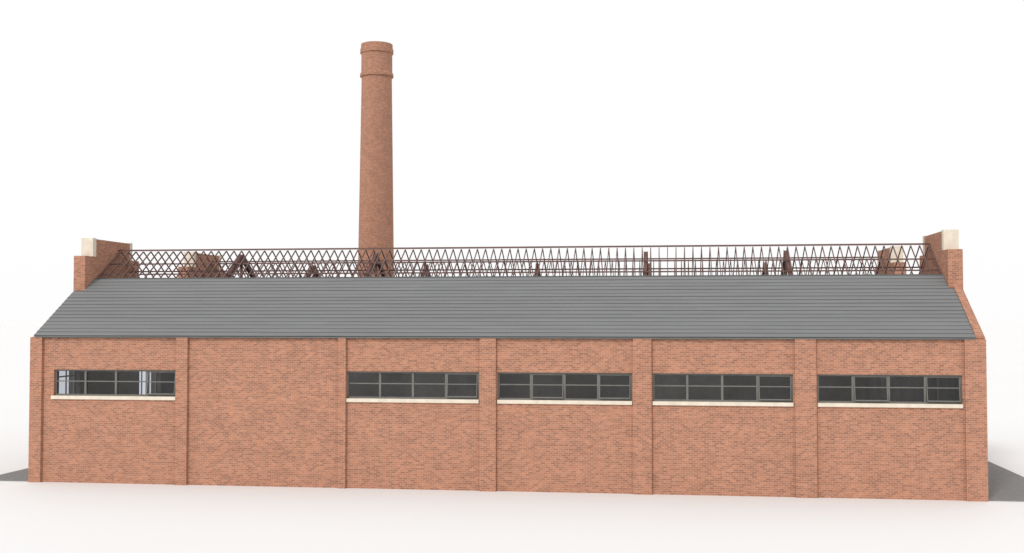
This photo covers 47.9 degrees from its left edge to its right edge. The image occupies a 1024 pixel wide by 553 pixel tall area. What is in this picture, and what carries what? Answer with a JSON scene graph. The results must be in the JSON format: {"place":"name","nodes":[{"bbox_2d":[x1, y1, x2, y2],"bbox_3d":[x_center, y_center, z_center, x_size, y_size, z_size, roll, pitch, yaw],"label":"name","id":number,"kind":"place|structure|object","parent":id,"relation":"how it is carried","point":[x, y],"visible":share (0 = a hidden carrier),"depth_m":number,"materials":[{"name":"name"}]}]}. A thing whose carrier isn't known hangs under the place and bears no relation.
{"place":"outdoors","nodes":[
{"label":"outdoors","id":0,"kind":"place"},
{"bbox_2d":[0,321,1023,552],"bbox_3d":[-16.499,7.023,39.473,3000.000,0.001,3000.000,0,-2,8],"label":"ground","id":1,"kind":"structure","parent":0,"point":[51,517],"depth_m":32.41,"materials":[{"name":"white"}]},
{"bbox_2d":[358,41,393,276],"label":"chimney","id":2,"kind":"object","parent":1,"relation":"on","point":[376,189],"visible":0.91,"depth_m":62.25,"materials":[{"name":"brick"}]},
{"bbox_2d":[0,461,1023,501],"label":"pavement","id":3,"kind":"structure","parent":0,"point":[1004,484],"depth_m":39.31,"materials":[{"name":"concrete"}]},
{"bbox_2d":[28,229,987,501],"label":"brick factory","id":4,"kind":"structure","parent":3,"relation":"on","point":[816,385],"depth_m":38.04,"materials":[{"name":"brick"}]},
{"bbox_2d":[51,369,174,399],"bbox_3d":[-13.529,3.677,39.262,4.475,1.008,0.260,0,-2,8],"label":"window","id":5,"kind":"structure","parent":4,"relation":"in","point":[147,396],"depth_m":39.22,"materials":[{"name":"grey metal"}]},
{"bbox_2d":[346,371,478,402],"bbox_3d":[-3.259,3.628,37.880,4.420,1.008,0.260,0,-2,8],"label":"window","id":6,"kind":"structure","parent":4,"relation":"in","point":[447,399],"depth_m":37.82,"materials":[{"name":"grey metal"}]},
{"bbox_2d":[497,372,631,404],"bbox_3d":[1.691,3.604,37.214,4.350,1.008,0.260,0,-2,8],"label":"window","id":7,"kind":"structure","parent":4,"relation":"in","point":[513,387],"depth_m":37.24,"materials":[{"name":"grey glass"}]},
{"bbox_2d":[653,373,793,406],"bbox_3d":[6.661,3.581,36.545,4.380,1.008,0.260,0,-2,8],"label":"window","id":8,"kind":"structure","parent":4,"relation":"in","point":[736,389],"depth_m":36.48,"materials":[{"name":"grey glass"}]},
{"bbox_2d":[817,374,962,407],"bbox_3d":[11.720,3.557,35.864,4.350,1.008,0.260,0,-2,8],"label":"window","id":9,"kind":"structure","parent":4,"relation":"in","point":[833,390],"depth_m":35.94,"materials":[{"name":"grey glass"}]},
{"bbox_2d":[0,0,1023,321],"label":"sky","id":10,"kind":"structure","parent":0,"point":[145,124],"materials":[{"name":"white"}]}
]}

